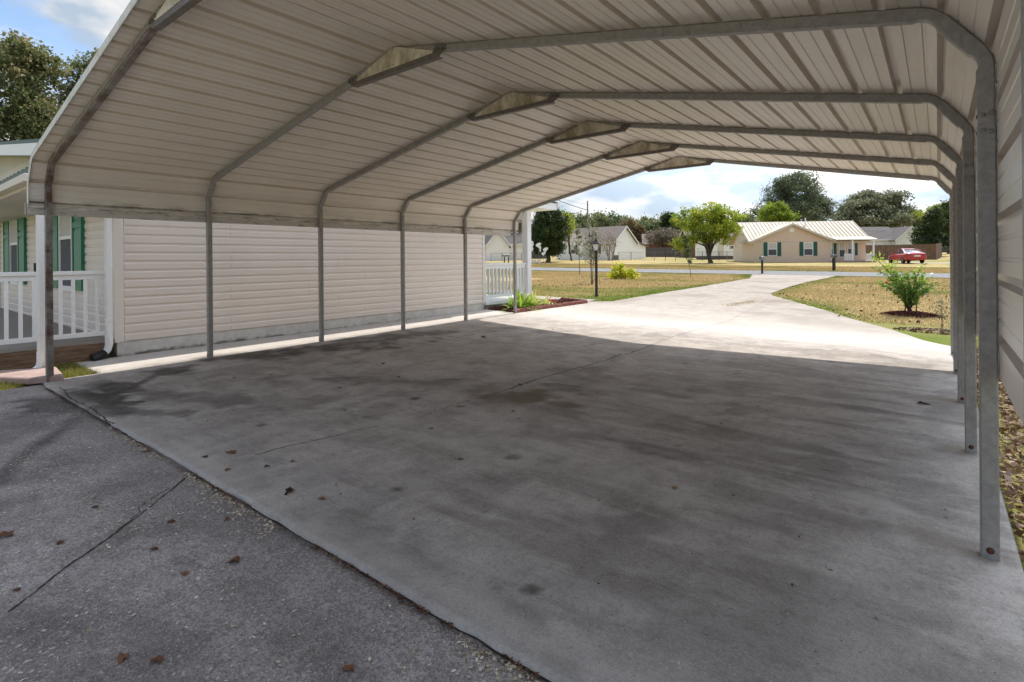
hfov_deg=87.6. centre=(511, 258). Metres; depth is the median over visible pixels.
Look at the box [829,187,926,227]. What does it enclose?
oak tree
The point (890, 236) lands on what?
grey roofed house
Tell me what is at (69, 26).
sky
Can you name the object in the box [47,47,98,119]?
tall tree
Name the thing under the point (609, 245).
crape myrtle
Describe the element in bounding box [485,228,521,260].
gabled house
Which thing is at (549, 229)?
dense tree
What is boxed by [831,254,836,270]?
mailbox
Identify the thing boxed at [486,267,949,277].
road
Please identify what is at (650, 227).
green bush
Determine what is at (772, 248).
window
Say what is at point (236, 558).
dry leaf
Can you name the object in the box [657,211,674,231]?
cedar tree
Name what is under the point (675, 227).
evergreen tree
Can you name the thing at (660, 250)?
board fence
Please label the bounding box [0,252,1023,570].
lawn
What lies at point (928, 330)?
leaf litter
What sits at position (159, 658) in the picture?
dry leaf
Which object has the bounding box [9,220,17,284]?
window
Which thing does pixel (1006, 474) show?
leaf litter
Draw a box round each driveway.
[527,274,950,350]
[884,262,949,263]
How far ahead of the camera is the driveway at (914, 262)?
56.95 m
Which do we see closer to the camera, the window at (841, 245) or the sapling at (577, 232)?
the sapling at (577, 232)
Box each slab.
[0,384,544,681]
[42,309,1023,681]
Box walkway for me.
[536,296,596,300]
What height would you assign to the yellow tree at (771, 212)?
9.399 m
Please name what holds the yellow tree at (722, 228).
on the lawn at (936, 336)
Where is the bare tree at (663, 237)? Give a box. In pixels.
[641,227,680,247]
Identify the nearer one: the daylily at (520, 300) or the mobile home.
the daylily at (520, 300)
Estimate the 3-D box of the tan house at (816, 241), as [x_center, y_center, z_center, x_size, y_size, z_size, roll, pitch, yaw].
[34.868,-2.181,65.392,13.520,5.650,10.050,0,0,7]
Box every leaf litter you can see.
[490,276,949,325]
[893,326,976,334]
[976,347,1023,559]
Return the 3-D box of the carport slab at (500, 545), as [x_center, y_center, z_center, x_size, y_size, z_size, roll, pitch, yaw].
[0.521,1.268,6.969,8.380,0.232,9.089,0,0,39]
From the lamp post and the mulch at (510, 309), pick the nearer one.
the mulch at (510, 309)
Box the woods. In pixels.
[531,208,759,241]
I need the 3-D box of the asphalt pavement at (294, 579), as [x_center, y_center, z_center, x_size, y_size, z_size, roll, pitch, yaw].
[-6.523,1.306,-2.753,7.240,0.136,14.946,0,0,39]
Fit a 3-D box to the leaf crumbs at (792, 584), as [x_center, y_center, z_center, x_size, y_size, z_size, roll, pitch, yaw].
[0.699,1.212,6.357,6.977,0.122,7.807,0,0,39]
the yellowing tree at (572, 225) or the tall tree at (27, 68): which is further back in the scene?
the yellowing tree at (572, 225)
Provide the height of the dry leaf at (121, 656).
0.014 m
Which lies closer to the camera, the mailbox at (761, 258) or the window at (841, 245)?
the mailbox at (761, 258)
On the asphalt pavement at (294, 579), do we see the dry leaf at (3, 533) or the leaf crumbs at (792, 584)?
the dry leaf at (3, 533)
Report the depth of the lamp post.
16.13 m
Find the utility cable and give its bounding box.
[819,216,922,217]
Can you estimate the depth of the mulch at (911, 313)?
11.29 m
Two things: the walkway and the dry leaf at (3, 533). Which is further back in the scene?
the walkway
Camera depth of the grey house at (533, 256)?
98.50 m
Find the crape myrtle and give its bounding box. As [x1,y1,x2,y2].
[595,228,620,260]
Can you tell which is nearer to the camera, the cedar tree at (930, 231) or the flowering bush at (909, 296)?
the flowering bush at (909, 296)
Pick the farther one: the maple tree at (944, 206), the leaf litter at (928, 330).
the maple tree at (944, 206)
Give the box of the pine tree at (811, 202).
[744,170,842,221]
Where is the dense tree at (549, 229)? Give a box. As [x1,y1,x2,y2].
[531,207,570,262]
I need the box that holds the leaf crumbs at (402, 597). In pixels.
[49,389,540,680]
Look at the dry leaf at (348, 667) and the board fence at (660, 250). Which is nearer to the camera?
the dry leaf at (348, 667)
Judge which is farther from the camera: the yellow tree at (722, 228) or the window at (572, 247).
the window at (572, 247)
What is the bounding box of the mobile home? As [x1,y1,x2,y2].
[695,240,732,259]
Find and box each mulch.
[488,299,575,311]
[879,310,945,317]
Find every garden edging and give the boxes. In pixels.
[517,300,586,312]
[560,297,586,300]
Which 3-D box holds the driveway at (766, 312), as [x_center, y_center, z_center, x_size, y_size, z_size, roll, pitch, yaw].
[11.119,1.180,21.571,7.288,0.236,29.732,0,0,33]
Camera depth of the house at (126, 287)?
8.04 m
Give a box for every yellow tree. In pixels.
[668,200,749,262]
[753,200,801,221]
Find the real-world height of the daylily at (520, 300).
0.531 m
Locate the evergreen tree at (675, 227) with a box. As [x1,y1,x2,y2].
[670,220,685,232]
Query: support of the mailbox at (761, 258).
on the lawn at (936, 336)
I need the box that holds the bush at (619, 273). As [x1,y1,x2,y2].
[605,261,640,278]
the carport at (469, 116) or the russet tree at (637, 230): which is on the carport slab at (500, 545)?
the carport at (469, 116)
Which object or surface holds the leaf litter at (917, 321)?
on the lawn at (936, 336)
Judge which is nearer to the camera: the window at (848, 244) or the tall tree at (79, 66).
the tall tree at (79, 66)
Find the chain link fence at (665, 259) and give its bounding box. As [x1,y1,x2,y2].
[618,251,732,260]
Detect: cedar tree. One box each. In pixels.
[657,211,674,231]
[907,206,949,248]
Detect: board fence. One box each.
[646,247,680,256]
[866,244,935,259]
[936,243,941,258]
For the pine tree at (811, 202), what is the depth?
93.90 m
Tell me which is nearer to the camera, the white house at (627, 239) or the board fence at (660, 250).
the white house at (627, 239)
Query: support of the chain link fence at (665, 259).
on the lawn at (936, 336)
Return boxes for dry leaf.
[0,530,14,536]
[117,652,128,663]
[151,655,163,664]
[228,556,239,561]
[284,487,293,494]
[341,664,353,669]
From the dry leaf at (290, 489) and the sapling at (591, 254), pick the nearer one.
the dry leaf at (290, 489)
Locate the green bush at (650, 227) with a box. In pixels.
[645,222,660,233]
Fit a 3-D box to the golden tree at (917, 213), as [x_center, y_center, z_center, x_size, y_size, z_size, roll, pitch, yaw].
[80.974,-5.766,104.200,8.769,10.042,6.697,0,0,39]
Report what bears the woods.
on the lawn at (936, 336)
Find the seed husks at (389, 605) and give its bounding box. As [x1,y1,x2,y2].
[0,392,539,681]
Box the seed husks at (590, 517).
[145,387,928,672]
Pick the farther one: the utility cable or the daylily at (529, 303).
the utility cable
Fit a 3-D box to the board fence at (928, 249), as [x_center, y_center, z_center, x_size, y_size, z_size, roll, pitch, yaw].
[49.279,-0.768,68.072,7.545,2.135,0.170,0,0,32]
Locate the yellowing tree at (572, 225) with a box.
[558,206,580,260]
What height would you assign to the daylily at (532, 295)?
0.450 m
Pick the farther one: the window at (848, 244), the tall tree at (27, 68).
the window at (848, 244)
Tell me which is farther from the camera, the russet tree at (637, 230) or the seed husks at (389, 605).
the russet tree at (637, 230)
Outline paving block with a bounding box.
[0,367,63,384]
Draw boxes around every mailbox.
[759,256,764,273]
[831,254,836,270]
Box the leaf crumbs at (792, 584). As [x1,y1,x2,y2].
[206,336,947,651]
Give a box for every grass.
[486,263,977,341]
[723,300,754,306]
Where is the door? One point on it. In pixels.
(720, 248)
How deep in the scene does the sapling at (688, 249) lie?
31.69 m
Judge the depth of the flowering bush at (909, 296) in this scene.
11.49 m
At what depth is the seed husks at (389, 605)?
2.26 m
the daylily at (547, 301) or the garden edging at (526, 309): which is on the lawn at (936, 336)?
the garden edging at (526, 309)
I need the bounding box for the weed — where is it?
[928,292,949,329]
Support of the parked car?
on the driveway at (914, 262)
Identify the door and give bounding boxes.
[717,242,723,255]
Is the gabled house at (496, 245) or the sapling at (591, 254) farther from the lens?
the gabled house at (496, 245)
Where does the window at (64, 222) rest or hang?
in the house at (126, 287)
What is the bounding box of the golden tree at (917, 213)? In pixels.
[900,203,941,226]
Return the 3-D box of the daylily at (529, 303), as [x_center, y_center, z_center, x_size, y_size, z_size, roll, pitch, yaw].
[0.371,0.958,12.103,0.901,0.369,0.808,0,0,-4]
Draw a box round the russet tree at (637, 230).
[616,217,649,241]
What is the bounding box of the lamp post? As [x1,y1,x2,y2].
[591,238,600,296]
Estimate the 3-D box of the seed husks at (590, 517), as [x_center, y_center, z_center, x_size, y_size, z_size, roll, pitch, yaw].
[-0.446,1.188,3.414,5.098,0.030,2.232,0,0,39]
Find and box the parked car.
[888,248,927,262]
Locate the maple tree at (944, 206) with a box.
[935,200,949,253]
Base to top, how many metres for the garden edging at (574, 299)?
0.117 m
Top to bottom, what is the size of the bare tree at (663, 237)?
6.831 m
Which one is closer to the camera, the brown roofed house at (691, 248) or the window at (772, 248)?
the window at (772, 248)
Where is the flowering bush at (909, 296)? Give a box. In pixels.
[870,251,944,310]
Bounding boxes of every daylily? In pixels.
[500,286,540,310]
[519,291,546,305]
[522,294,541,309]
[539,294,558,304]
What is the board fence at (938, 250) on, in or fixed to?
on the lawn at (936, 336)
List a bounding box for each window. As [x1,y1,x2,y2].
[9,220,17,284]
[58,216,71,291]
[571,245,575,253]
[768,242,776,255]
[803,242,812,255]
[839,243,844,256]
[847,243,854,254]
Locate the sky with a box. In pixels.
[0,0,949,223]
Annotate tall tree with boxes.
[0,28,82,141]
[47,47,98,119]
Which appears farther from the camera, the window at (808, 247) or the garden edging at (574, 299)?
the window at (808, 247)
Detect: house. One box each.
[0,138,560,369]
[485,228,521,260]
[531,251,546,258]
[556,226,648,259]
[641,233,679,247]
[680,229,732,257]
[728,218,877,261]
[860,226,915,254]
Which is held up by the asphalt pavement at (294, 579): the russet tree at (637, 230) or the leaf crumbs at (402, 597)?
the leaf crumbs at (402, 597)
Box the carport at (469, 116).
[25,0,1023,561]
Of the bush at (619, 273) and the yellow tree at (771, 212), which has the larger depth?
the yellow tree at (771, 212)
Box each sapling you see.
[569,223,585,274]
[581,214,604,283]
[679,233,693,275]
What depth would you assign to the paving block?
5.41 m
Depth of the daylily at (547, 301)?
12.85 m

